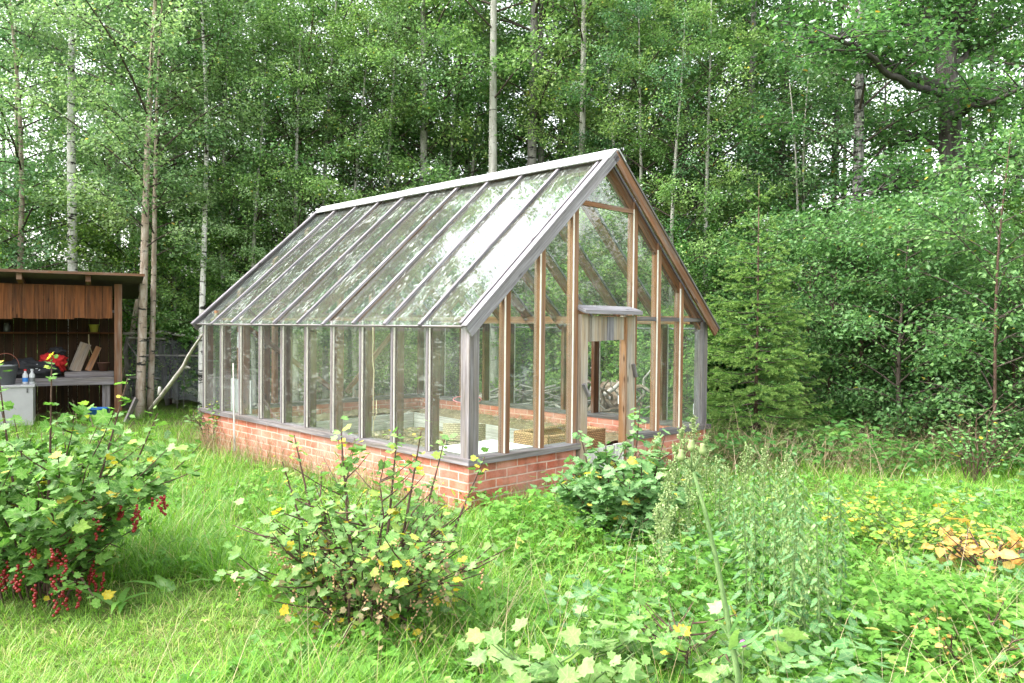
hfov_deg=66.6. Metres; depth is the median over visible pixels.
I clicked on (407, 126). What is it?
aspen tree
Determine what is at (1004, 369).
birch sapling
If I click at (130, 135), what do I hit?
birch tree
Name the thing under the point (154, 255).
birch tree
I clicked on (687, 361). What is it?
bush
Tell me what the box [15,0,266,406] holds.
birch tree
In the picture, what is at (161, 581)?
dock plant
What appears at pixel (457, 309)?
bush
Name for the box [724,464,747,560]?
nettle
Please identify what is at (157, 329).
bush
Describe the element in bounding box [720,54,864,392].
tree
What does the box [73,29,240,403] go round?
birch tree
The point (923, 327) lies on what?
birch sapling
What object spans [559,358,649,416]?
root stump
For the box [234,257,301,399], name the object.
bush
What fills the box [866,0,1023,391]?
maple tree
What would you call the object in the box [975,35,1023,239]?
slender tree
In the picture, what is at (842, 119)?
slender tree
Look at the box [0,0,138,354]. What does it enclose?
birch tree
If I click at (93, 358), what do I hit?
plank
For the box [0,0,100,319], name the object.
birch tree
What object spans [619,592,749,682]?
hop plant
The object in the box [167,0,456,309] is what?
rowan tree
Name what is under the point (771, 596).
nettle
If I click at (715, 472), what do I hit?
goosefoot
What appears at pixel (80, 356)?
plank
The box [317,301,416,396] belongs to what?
bush
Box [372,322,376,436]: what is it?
rope
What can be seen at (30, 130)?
slender tree
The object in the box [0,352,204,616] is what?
redcurrant bush
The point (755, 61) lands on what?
aspen tree
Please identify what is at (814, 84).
tree
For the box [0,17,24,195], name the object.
slender tree
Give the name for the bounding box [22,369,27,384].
bottle
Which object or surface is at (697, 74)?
slender tree
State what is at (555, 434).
wicker basket
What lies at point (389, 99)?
aspen tree
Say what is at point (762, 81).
maple tree
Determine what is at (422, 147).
aspen tree
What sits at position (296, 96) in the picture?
birch tree
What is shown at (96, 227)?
bush
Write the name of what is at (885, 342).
birch sapling
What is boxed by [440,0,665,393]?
aspen tree
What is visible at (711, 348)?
bush
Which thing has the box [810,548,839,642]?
nettle
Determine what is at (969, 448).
wild shrub
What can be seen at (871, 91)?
maple tree
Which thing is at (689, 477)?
goosefoot
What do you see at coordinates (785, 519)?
nettle
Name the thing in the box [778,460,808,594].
nettle
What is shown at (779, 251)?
birch sapling
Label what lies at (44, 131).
birch tree
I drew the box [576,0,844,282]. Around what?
maple tree
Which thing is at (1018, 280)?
bush
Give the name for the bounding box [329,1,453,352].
slender tree
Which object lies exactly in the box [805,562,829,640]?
nettle
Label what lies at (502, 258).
bush
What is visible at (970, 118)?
maple tree
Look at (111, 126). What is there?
birch tree
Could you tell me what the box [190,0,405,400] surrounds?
aspen tree
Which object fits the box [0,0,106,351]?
birch tree
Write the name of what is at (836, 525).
nettle
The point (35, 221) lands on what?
bush
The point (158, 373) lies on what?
bush
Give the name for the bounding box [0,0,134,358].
birch tree
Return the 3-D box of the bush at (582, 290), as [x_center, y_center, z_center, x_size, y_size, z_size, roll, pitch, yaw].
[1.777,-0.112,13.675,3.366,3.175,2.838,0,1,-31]
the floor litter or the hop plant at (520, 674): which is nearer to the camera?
the hop plant at (520, 674)
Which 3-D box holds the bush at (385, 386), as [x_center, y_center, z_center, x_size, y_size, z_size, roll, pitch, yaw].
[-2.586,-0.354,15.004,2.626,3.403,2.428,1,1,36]
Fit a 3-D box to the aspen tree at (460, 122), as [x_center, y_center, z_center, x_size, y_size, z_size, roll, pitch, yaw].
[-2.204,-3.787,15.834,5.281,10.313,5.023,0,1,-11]
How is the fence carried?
on the ground at (186, 402)
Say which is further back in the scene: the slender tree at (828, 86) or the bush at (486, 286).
the slender tree at (828, 86)
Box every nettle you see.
[711,456,728,532]
[717,475,743,568]
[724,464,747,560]
[729,480,764,618]
[733,463,766,584]
[736,535,765,644]
[739,482,767,589]
[749,484,777,620]
[757,472,785,589]
[758,515,789,641]
[768,457,784,525]
[771,478,800,621]
[771,498,802,623]
[771,520,813,645]
[772,483,791,564]
[775,490,809,623]
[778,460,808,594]
[785,527,826,666]
[786,479,816,630]
[790,575,812,640]
[800,516,835,672]
[803,501,817,567]
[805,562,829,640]
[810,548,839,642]
[812,479,841,593]
[828,521,854,639]
[830,496,849,582]
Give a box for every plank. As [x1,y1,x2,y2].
[69,342,90,370]
[85,346,100,370]
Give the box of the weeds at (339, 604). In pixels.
[5,460,574,682]
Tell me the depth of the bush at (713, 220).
15.35 m
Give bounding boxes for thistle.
[677,440,773,682]
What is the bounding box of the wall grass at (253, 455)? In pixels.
[166,413,452,512]
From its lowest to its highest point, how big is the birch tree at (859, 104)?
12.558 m
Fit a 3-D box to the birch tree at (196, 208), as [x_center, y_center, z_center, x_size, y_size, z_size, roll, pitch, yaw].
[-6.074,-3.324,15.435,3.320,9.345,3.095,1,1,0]
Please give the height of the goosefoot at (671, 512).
0.706 m
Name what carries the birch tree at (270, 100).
on the ground at (186, 402)
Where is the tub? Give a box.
[87,407,108,420]
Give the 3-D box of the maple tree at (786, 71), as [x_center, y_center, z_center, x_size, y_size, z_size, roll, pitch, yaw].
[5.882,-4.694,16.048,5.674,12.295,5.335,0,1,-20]
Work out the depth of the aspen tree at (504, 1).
19.01 m
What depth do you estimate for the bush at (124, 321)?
14.51 m
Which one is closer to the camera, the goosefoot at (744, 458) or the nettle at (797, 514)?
the nettle at (797, 514)
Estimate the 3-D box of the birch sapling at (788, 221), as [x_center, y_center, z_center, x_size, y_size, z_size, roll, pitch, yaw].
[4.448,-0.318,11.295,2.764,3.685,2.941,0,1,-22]
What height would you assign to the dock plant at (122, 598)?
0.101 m
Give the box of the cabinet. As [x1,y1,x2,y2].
[0,383,36,425]
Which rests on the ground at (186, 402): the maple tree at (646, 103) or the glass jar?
the maple tree at (646, 103)
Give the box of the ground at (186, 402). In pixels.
[0,336,1023,682]
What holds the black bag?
on the shed
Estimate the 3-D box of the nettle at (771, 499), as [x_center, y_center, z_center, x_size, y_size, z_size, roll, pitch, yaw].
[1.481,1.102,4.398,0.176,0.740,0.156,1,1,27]
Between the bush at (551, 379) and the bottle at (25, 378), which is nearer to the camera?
the bottle at (25, 378)
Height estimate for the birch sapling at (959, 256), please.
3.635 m
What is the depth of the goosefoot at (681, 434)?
6.56 m
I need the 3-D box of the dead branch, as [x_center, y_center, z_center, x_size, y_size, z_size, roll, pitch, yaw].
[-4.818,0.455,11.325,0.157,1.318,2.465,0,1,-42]
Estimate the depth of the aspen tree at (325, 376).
13.85 m
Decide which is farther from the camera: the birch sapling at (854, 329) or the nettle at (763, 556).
the birch sapling at (854, 329)
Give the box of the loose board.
[123,397,138,423]
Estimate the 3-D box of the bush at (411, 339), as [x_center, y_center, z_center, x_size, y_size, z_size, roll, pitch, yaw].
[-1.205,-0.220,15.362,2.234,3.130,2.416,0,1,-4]
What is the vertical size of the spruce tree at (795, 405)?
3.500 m
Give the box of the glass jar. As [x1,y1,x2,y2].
[3,323,10,331]
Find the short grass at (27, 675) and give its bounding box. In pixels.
[0,565,305,682]
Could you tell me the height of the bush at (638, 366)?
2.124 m
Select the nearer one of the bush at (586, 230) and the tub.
the tub
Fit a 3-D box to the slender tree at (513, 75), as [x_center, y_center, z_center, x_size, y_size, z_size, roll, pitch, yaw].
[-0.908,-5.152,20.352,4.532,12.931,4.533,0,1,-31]
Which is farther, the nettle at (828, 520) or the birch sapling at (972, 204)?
the birch sapling at (972, 204)
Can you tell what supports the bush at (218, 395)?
on the ground at (186, 402)
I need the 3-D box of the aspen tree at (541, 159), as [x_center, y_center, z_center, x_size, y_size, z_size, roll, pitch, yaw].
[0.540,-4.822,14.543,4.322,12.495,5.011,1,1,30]
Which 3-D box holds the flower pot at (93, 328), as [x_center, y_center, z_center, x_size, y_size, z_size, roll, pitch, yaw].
[-7.180,-0.226,13.399,0.162,0.132,0.160,1,1,0]
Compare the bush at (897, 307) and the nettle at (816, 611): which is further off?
the bush at (897, 307)
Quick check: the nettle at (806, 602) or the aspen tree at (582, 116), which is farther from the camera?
the aspen tree at (582, 116)
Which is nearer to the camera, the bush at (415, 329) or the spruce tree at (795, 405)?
the spruce tree at (795, 405)
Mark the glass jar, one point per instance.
(6, 327)
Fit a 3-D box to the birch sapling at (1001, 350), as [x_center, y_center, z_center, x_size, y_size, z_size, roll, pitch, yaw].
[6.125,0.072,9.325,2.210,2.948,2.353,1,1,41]
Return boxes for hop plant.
[432,635,549,682]
[465,587,650,682]
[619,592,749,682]
[693,600,867,682]
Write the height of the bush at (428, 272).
4.548 m
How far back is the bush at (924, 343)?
14.64 m
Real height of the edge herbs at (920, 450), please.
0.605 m
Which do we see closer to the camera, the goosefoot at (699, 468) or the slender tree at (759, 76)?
the goosefoot at (699, 468)
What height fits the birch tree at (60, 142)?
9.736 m
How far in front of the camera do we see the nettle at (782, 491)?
4.78 m
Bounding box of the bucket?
[0,353,19,384]
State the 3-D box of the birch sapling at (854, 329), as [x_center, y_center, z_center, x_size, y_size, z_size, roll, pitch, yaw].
[4.982,-0.105,9.646,2.897,3.326,2.730,1,1,0]
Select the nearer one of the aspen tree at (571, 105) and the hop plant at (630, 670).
the hop plant at (630, 670)
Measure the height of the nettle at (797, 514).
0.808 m
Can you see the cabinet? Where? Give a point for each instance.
(21, 396)
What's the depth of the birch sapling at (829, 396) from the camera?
10.52 m
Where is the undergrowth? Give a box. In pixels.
[12,249,1023,405]
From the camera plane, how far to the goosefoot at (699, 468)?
6.11 m
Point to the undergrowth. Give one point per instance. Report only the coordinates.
(181, 391)
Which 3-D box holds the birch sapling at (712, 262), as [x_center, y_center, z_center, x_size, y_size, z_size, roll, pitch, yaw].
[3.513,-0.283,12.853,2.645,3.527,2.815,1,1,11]
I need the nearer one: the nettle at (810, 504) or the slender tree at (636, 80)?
the nettle at (810, 504)
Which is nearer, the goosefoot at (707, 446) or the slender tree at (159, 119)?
the goosefoot at (707, 446)
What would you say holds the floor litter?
on the soil floor
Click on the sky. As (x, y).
(7, 152)
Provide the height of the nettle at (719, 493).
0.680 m
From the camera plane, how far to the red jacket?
12.36 m
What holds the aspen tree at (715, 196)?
on the ground at (186, 402)
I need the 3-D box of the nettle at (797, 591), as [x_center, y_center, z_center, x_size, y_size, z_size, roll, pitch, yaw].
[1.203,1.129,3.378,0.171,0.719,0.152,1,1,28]
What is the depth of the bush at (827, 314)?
14.15 m
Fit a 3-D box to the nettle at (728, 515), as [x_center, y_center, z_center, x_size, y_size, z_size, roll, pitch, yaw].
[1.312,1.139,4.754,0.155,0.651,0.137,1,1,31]
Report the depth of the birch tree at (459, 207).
14.48 m
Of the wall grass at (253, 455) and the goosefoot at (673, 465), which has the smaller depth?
the goosefoot at (673, 465)
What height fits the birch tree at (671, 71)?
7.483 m
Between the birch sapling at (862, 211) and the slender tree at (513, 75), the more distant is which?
the slender tree at (513, 75)
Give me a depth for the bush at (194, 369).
14.16 m
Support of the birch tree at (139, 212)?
on the ground at (186, 402)
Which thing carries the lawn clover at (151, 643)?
on the ground at (186, 402)
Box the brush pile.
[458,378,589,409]
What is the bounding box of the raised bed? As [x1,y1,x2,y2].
[292,404,617,445]
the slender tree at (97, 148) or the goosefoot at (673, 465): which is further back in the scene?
the slender tree at (97, 148)
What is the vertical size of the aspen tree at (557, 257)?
7.632 m
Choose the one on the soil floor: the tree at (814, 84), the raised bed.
the raised bed
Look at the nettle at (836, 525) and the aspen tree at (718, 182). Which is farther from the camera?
the aspen tree at (718, 182)
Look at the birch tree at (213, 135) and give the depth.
13.36 m
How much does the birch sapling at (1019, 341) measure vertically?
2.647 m
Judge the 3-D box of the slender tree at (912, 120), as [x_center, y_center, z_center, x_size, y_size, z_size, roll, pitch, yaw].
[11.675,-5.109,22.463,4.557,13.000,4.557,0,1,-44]
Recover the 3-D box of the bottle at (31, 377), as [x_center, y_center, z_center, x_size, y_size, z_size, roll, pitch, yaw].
[-7.125,0.522,11.578,0.078,0.225,0.076,1,1,0]
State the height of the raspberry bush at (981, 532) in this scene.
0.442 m
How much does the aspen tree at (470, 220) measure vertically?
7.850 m
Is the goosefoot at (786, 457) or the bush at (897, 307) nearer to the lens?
the goosefoot at (786, 457)
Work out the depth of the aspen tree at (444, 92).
15.59 m
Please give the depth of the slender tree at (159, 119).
21.79 m
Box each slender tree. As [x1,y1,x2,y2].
[0,1,79,234]
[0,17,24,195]
[3,0,129,209]
[46,0,202,380]
[83,14,249,310]
[167,2,351,349]
[241,3,373,215]
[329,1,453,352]
[418,2,549,283]
[509,0,674,297]
[597,0,727,169]
[622,0,766,188]
[714,1,809,230]
[743,0,886,223]
[797,0,917,220]
[848,7,1011,261]
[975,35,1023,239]
[987,30,1023,218]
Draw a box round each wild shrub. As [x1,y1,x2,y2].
[184,397,230,445]
[928,396,1023,482]
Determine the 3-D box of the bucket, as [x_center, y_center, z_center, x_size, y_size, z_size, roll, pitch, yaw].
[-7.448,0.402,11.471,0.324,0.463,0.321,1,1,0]
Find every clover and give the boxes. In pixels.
[0,579,308,682]
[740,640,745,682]
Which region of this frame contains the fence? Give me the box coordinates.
[123,330,215,407]
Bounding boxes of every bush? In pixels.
[0,187,131,353]
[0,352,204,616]
[1,161,100,346]
[1,233,57,270]
[38,167,244,401]
[42,236,166,374]
[77,200,232,403]
[99,295,169,392]
[118,212,285,391]
[122,283,219,390]
[125,214,264,399]
[149,181,335,389]
[155,267,301,398]
[160,225,302,392]
[207,278,329,391]
[213,415,509,663]
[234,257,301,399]
[250,279,357,400]
[254,240,366,399]
[271,237,386,393]
[271,321,351,397]
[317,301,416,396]
[325,237,440,395]
[327,185,487,393]
[344,202,512,385]
[360,279,481,394]
[404,256,487,379]
[406,291,532,398]
[414,225,525,367]
[452,255,551,393]
[480,284,560,398]
[498,239,602,399]
[511,287,617,400]
[512,201,622,378]
[519,245,669,406]
[546,221,666,370]
[549,197,703,400]
[550,405,701,546]
[588,302,729,415]
[598,210,759,383]
[636,296,765,421]
[647,213,766,396]
[662,264,765,401]
[686,190,770,278]
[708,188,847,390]
[773,258,879,408]
[774,270,878,409]
[791,481,1007,556]
[816,206,987,384]
[870,258,980,379]
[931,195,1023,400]
[951,510,1023,566]
[975,233,1023,397]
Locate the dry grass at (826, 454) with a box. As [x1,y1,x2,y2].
[681,406,1023,487]
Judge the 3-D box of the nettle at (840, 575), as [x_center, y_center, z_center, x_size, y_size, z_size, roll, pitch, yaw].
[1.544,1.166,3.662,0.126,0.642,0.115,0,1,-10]
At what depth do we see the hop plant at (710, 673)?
3.13 m
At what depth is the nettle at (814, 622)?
3.30 m
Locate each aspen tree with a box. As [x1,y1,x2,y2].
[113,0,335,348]
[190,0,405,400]
[213,0,438,398]
[241,0,447,396]
[243,0,430,389]
[246,0,480,395]
[274,1,489,388]
[277,0,526,313]
[305,0,527,392]
[334,0,605,395]
[344,0,554,254]
[345,0,636,399]
[368,2,567,388]
[378,1,561,340]
[411,0,695,402]
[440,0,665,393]
[441,0,650,231]
[456,29,643,400]
[476,0,656,286]
[485,0,679,298]
[497,0,667,298]
[511,0,724,380]
[551,0,791,247]
[564,0,765,419]
[585,0,806,411]
[635,0,883,403]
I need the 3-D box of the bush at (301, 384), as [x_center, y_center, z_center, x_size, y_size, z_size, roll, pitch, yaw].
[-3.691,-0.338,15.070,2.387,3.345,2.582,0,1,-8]
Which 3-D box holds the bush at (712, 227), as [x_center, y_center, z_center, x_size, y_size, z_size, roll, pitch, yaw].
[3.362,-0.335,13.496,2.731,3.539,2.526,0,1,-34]
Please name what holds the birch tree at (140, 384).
on the ground at (186, 402)
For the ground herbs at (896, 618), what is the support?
on the ground at (186, 402)
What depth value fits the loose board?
12.11 m
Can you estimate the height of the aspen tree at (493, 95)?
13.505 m
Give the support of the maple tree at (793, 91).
on the ground at (186, 402)
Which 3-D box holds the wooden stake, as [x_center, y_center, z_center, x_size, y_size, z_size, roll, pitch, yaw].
[-3.244,0.747,9.093,0.021,0.963,0.730,0,1,-21]
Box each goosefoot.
[644,499,680,605]
[648,432,667,485]
[658,469,681,561]
[661,441,691,536]
[674,424,694,479]
[677,459,701,546]
[685,415,700,484]
[690,445,709,522]
[695,434,714,502]
[705,456,724,514]
[714,466,733,530]
[734,441,756,508]
[756,445,773,503]
[774,452,797,514]
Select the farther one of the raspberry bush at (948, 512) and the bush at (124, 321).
the bush at (124, 321)
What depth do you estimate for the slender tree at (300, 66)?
20.11 m
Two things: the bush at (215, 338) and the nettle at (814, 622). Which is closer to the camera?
the nettle at (814, 622)
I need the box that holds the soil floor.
[353,422,445,446]
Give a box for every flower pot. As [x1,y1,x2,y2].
[89,324,98,331]
[97,362,109,370]
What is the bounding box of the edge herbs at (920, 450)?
[636,393,1023,478]
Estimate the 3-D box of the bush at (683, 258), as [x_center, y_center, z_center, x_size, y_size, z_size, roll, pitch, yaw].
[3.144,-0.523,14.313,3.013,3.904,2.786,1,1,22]
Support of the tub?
on the ground at (186, 402)
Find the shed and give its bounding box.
[0,269,144,418]
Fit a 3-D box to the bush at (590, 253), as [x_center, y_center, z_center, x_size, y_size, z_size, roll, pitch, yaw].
[1.979,-0.564,13.867,3.077,3.987,2.845,1,1,21]
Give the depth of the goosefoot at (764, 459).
6.13 m
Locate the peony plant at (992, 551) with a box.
[921,518,1023,575]
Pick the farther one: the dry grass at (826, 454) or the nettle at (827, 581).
the dry grass at (826, 454)
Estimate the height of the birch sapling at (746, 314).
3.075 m
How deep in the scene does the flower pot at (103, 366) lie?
12.73 m
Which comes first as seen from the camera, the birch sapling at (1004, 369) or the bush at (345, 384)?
the birch sapling at (1004, 369)
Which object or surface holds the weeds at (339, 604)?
on the ground at (186, 402)
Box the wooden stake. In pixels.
[232,363,235,450]
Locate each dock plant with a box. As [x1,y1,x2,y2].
[69,587,147,613]
[123,574,209,591]
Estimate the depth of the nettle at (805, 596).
3.40 m
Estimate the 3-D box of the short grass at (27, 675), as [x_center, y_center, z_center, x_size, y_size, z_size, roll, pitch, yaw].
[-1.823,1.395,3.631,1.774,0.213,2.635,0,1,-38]
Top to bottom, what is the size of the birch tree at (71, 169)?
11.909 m
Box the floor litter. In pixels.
[372,427,444,445]
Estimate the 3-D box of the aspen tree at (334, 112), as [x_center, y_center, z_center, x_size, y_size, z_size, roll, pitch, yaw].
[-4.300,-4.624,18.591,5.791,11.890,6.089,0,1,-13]
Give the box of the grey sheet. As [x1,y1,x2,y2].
[231,378,251,413]
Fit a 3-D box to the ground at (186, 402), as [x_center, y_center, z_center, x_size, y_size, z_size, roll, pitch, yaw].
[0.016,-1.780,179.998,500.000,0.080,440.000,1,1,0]
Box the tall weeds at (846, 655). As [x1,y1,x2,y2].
[530,437,1023,682]
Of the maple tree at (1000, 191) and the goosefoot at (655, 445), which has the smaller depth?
the goosefoot at (655, 445)
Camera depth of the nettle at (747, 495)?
4.39 m
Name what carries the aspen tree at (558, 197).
on the ground at (186, 402)
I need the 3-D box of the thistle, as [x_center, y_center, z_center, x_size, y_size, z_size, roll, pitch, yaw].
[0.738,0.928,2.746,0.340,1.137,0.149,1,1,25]
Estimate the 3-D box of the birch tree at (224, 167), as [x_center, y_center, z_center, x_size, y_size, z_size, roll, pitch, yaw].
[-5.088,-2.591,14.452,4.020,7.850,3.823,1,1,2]
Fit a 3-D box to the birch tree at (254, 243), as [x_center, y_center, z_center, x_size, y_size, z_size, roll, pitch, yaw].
[-4.512,-2.087,13.803,3.201,6.859,3.005,1,1,13]
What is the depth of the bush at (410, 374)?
14.16 m
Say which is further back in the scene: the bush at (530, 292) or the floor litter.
the bush at (530, 292)
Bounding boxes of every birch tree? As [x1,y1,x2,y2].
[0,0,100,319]
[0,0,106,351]
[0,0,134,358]
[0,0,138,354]
[0,0,146,271]
[0,0,190,405]
[0,0,195,297]
[0,0,208,358]
[0,0,298,418]
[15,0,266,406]
[25,1,197,371]
[36,0,287,396]
[53,0,262,386]
[58,0,278,416]
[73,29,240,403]
[79,0,301,413]
[119,0,364,310]
[120,0,321,312]
[131,0,271,307]
[152,16,360,403]
[157,0,372,333]
[228,1,365,388]
[271,0,488,394]
[341,0,546,395]
[545,0,741,403]
[701,0,1023,415]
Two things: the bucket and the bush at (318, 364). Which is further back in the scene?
the bush at (318, 364)
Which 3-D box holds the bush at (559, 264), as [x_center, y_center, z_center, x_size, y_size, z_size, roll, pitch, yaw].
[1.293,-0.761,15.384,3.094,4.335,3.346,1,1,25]
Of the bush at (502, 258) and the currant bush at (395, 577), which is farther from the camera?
the bush at (502, 258)
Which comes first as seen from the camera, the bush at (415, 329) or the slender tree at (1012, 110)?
the bush at (415, 329)
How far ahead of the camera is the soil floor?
10.73 m
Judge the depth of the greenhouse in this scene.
8.27 m
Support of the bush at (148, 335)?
on the ground at (186, 402)
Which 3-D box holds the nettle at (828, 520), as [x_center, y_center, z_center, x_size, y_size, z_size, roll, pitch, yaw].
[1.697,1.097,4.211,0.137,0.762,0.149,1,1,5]
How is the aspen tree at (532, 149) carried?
on the ground at (186, 402)
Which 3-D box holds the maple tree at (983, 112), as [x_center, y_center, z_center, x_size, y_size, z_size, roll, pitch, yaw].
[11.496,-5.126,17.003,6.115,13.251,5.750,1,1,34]
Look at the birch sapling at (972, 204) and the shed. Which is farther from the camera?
the shed
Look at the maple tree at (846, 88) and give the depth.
15.85 m
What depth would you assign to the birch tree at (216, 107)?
17.80 m
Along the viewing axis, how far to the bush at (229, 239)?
14.25 m
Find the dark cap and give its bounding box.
[47,347,66,354]
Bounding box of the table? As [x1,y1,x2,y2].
[439,440,531,453]
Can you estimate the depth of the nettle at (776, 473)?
5.77 m
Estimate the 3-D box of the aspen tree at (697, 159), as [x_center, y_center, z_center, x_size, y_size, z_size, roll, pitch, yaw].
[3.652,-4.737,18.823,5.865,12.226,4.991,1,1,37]
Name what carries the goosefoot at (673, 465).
on the ground at (186, 402)
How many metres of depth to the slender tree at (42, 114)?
19.66 m
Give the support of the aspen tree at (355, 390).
on the ground at (186, 402)
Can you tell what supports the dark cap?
on the red jacket
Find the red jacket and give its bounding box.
[39,352,67,371]
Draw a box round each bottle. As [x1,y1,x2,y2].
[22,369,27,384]
[29,369,34,383]
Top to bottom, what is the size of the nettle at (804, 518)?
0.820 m
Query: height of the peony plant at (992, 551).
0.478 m
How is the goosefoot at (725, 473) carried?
on the ground at (186, 402)
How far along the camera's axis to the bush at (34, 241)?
15.16 m
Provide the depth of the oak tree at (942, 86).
11.54 m
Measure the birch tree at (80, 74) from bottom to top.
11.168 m
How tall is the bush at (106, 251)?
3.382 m
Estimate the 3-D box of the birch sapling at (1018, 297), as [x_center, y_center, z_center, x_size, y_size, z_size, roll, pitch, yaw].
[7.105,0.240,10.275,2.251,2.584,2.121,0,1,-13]
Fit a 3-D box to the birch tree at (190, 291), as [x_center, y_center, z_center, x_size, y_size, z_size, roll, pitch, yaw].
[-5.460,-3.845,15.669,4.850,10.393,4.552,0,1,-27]
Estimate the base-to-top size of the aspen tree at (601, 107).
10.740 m
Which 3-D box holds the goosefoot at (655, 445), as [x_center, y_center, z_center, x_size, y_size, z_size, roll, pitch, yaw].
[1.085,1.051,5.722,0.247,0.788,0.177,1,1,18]
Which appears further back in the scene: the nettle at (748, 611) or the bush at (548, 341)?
the bush at (548, 341)
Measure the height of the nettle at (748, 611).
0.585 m
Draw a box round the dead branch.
[149,334,201,410]
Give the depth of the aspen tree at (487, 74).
14.91 m
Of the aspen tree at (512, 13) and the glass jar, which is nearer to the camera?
the glass jar
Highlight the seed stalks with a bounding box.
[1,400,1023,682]
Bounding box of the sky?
[0,0,1023,325]
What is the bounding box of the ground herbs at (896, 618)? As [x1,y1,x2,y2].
[478,460,1023,682]
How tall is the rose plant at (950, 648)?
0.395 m
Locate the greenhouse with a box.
[190,148,719,513]
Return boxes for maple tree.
[467,0,764,315]
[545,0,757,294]
[558,0,840,279]
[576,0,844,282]
[618,0,870,278]
[655,0,930,290]
[689,0,931,301]
[712,0,1013,281]
[773,0,1022,341]
[843,0,1023,282]
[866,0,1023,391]
[871,0,1023,267]
[894,0,1023,374]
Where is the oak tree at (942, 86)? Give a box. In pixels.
[743,0,1023,427]
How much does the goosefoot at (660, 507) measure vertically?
0.641 m
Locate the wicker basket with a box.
[514,424,605,448]
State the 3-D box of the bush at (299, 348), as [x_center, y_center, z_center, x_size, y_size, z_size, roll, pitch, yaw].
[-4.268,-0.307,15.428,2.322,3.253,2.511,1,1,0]
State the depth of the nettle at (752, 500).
4.33 m
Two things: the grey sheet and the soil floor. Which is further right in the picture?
the soil floor
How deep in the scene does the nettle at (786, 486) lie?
3.96 m
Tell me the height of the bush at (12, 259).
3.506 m
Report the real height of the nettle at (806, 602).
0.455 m
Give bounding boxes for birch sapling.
[661,224,805,405]
[698,256,803,412]
[708,199,895,415]
[708,201,874,418]
[745,221,947,424]
[747,182,994,432]
[793,172,1023,437]
[794,193,1020,447]
[797,222,988,425]
[837,243,1009,423]
[871,109,1023,468]
[903,257,1023,420]
[914,224,1023,451]
[919,253,1023,439]
[975,266,1023,421]
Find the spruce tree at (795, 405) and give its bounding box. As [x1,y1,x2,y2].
[682,182,849,460]
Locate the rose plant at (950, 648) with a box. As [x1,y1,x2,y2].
[891,588,1023,680]
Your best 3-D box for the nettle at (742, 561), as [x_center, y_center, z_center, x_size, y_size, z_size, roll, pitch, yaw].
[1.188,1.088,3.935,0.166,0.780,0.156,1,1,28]
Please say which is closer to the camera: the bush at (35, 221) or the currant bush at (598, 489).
the currant bush at (598, 489)
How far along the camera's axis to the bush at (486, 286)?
15.86 m
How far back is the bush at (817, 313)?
14.06 m
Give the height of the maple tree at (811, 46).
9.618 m
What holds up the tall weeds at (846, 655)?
on the ground at (186, 402)
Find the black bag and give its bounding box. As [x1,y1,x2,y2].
[0,357,60,377]
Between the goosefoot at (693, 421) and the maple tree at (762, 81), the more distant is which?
the maple tree at (762, 81)
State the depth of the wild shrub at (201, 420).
9.85 m
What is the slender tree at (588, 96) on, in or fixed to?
on the ground at (186, 402)
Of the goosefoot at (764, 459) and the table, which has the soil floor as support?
the table
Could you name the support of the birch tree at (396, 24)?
on the ground at (186, 402)
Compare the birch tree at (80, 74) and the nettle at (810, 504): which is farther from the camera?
the birch tree at (80, 74)

